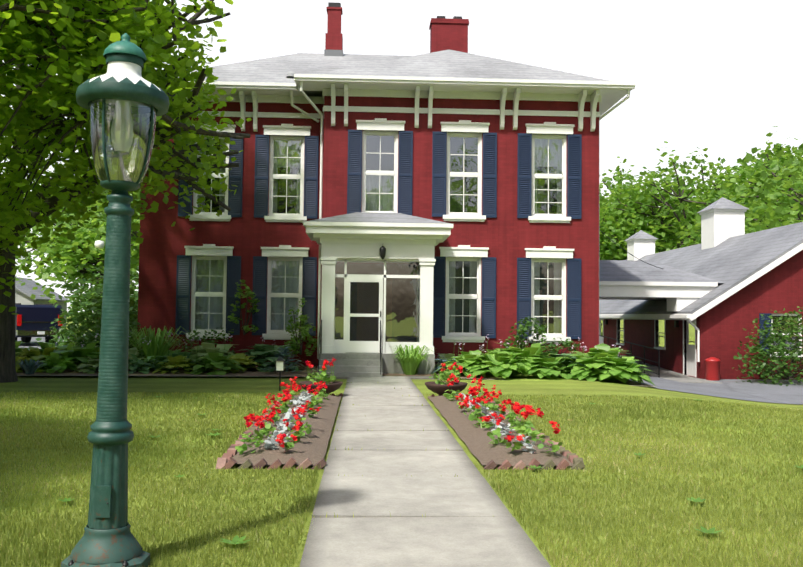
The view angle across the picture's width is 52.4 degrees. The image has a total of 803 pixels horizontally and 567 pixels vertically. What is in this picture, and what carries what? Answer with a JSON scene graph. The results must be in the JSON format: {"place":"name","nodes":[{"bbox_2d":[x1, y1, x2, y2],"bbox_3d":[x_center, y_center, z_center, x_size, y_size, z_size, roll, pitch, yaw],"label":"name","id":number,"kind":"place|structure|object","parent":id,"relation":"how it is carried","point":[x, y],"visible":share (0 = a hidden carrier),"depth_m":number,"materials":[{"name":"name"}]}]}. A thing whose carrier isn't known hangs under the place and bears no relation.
{"place":"outdoors","nodes":[
{"label":"outdoors","id":0,"kind":"place"},
{"bbox_2d":[15,277,68,325],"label":"neighbour garage","id":1,"kind":"structure","parent":0,"point":[24,293],"depth_m":66.67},
{"bbox_2d":[44,296,583,366],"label":"shrubs","id":2,"kind":"object","parent":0,"point":[297,349],"visible":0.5,"depth_m":22.23,"materials":[{"name":"plant"}]},
{"bbox_2d":[0,316,802,566],"bbox_3d":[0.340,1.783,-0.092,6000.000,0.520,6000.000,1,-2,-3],"label":"lawn ground","id":3,"kind":"structure","parent":0,"point":[517,385],"depth_m":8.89,"materials":[{"name":"green plant"}]},
{"bbox_2d":[15,157,136,325],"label":"tree","id":4,"kind":"object","parent":3,"relation":"on","point":[29,260],"depth_m":56.23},
{"bbox_2d":[30,188,140,310],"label":"tree","id":5,"kind":"object","parent":3,"relation":"on","point":[60,267],"depth_m":45.61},
{"bbox_2d":[61,180,149,566],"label":"lamp post","id":6,"kind":"object","parent":3,"relation":"on","point":[108,539],"visible":1,"depth_m":4.80,"materials":[{"name":"green metal"}]},
{"bbox_2d":[76,33,168,183],"bbox_3d":[-1.685,-1.059,4.936,0.536,0.929,0.536,1,-2,-3],"label":"gas lamp lantern","id":7,"kind":"object","parent":6,"relation":"on","point":[122,91],"visible":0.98,"depth_m":4.85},
{"bbox_2d":[0,0,251,382],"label":"maple","id":8,"kind":"object","parent":3,"relation":"on","point":[17,33],"depth_m":15.06,"materials":[{"name":"green plant"}]},
{"bbox_2d":[216,392,342,468],"bbox_3d":[-1.455,1.961,11.572,1.098,0.230,7.144,1,-2,-3],"label":"flower bed","id":9,"kind":"object","parent":3,"relation":"on","point":[310,449],"visible":0.42,"depth_m":8.82,"materials":[{"name":"soil"}]},
{"bbox_2d":[235,376,328,453],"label":"bed flowers","id":10,"kind":"object","parent":9,"relation":"on","point":[285,423],"visible":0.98,"depth_m":10.03,"materials":[{"name":"red plant"}]},
{"bbox_2d":[299,357,342,394],"bbox_3d":[-1.485,1.738,15.084,0.810,0.751,0.810,1,-2,-3],"label":"urn planter","id":11,"kind":"object","parent":9,"relation":"on","point":[332,386],"visible":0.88,"depth_m":14.97,"materials":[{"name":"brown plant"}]},
{"bbox_2d":[275,356,285,390],"bbox_3d":[-2.443,1.811,16.409,0.200,0.690,0.200,1,-2,-3],"label":"garden light","id":12,"kind":"object","parent":3,"relation":"on","point":[280,364],"visible":1,"depth_m":16.34,"materials":[{"name":"black metal"}]},
{"bbox_2d":[15,280,654,385],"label":"hosta plants","id":13,"kind":"object","parent":3,"relation":"on","point":[602,361],"visible":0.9,"depth_m":20.81,"materials":[{"name":"green plant"}]},
{"bbox_2d":[16,365,656,386],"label":"foundation bed mulch","id":14,"kind":"object","parent":3,"relation":"on","point":[180,372],"visible":0.35,"depth_m":20.28,"materials":[{"name":"brown soil"}]},
{"bbox_2d":[137,2,598,368],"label":"brick house","id":15,"kind":"structure","parent":3,"relation":"on","point":[507,236],"depth_m":23.42,"materials":[{"name":"red brick"}]},
{"bbox_2d":[175,130,581,338],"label":"window shutters","id":16,"kind":"object","parent":15,"relation":"attached to","point":[489,184],"visible":0.79,"depth_m":23.27,"materials":[{"name":"blue wood"}]},
{"bbox_2d":[178,49,613,96],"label":"roof","id":17,"kind":"structure","parent":15,"relation":"on","point":[449,63],"depth_m":24.75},
{"bbox_2d":[179,74,635,358],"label":"house trim","id":18,"kind":"structure","parent":15,"relation":"attached to","point":[285,268],"depth_m":23.33,"materials":[{"name":"white wood"}]},
{"bbox_2d":[599,229,662,268],"bbox_3d":[8.090,-1.661,28.738,0.873,2.261,8.169,-1,-3,40],"label":"overhead cable","id":19,"kind":"object","parent":15,"relation":"attached to","point":[627,252],"visible":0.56,"depth_m":28.24,"materials":[{"name":"grey"}]},
{"bbox_2d":[599,260,723,310],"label":"porch roof","id":20,"kind":"structure","parent":15,"relation":"attached to","point":[678,289],"depth_m":28.62,"materials":[{"name":"grey"}]},
{"bbox_2d":[303,212,452,376],"bbox_3d":[-0.640,0.222,21.603,3.820,4.320,3.324,1,-2,-3],"label":"entrance porch","id":21,"kind":"object","parent":3,"relation":"on","point":[376,311],"visible":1,"depth_m":21.20,"materials":[{"name":"paint"}]},
{"bbox_2d":[36,255,802,385],"bbox_3d":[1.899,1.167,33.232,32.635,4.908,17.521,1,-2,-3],"label":"shrub hedge","id":22,"kind":"object","parent":3,"relation":"on","point":[88,302],"visible":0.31,"depth_m":26.30,"materials":[{"name":"green plant"}]},
{"bbox_2d":[300,376,550,566],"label":"walkway","id":23,"kind":"structure","parent":3,"relation":"on","point":[403,483],"depth_m":6.66,"materials":[{"name":"grey concrete"}]},
{"bbox_2d":[428,393,584,469],"bbox_3d":[1.149,1.993,11.697,1.101,0.230,7.144,1,-2,-3],"label":"flower bed","id":24,"kind":"object","parent":3,"relation":"on","point":[476,440],"visible":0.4,"depth_m":9.01,"materials":[{"name":"soil"}]},
{"bbox_2d":[425,362,467,395],"bbox_3d":[0.833,1.798,15.189,0.810,0.688,0.810,1,-2,-3],"label":"urn planter","id":25,"kind":"object","parent":24,"relation":"on","point":[440,387],"visible":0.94,"depth_m":15.04,"materials":[{"name":"stone"}]},
{"bbox_2d":[443,373,562,453],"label":"flowers","id":26,"kind":"object","parent":24,"relation":"on","point":[498,417],"visible":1,"depth_m":10.28,"materials":[{"name":"red plant"}]},
{"bbox_2d":[599,186,663,259],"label":"tree","id":27,"kind":"object","parent":3,"relation":"on","point":[608,211],"depth_m":64.12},
{"bbox_2d":[599,156,710,259],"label":"tree","id":28,"kind":"object","parent":3,"relation":"on","point":[638,221],"depth_m":60.97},
{"bbox_2d":[599,141,793,259],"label":"tree","id":29,"kind":"object","parent":3,"relation":"on","point":[669,243],"depth_m":60.51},
{"bbox_2d":[599,197,802,379],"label":"garage building","id":30,"kind":"structure","parent":3,"relation":"on","point":[758,273],"depth_m":29.32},
{"bbox_2d":[680,126,802,233],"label":"tree","id":31,"kind":"object","parent":3,"relation":"on","point":[741,179],"depth_m":56.31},
{"bbox_2d":[708,147,802,233],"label":"tree","id":32,"kind":"object","parent":3,"relation":"on","point":[786,202],"depth_m":46.26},
{"bbox_2d":[1,0,802,311],"label":"sky","id":33,"kind":"structure","parent":0,"point":[718,76],"materials":[{"name":"white"}]},
{"bbox_2d":[17,334,802,403],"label":"driveway pavement","id":34,"kind":"structure","parent":0,"point":[754,390],"depth_m":23.54,"materials":[{"name":"grey asphalt"}]},
{"bbox_2d":[15,303,62,343],"bbox_3d":[-18.005,1.915,38.556,2.420,1.924,5.575,3,-3,-43],"label":"pickup truck","id":35,"kind":"object","parent":34,"relation":"on","point":[35,320],"visible":0.62,"depth_m":36.59,"materials":[{"name":"blue paint"}]},
{"bbox_2d":[599,335,720,382],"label":"ramp with railing","id":36,"kind":"structure","parent":34,"relation":"on","point":[659,371],"depth_m":28.97,"materials":[{"name":"concrete"}]},
{"bbox_2d":[705,357,720,380],"bbox_3d":[10.426,2.856,27.336,0.500,0.790,0.487,1,-2,-3],"label":"red bin","id":37,"kind":"object","parent":34,"relation":"on","point":[712,368],"visible":0.96,"depth_m":27.15,"materials":[{"name":"red metal"}]}
]}

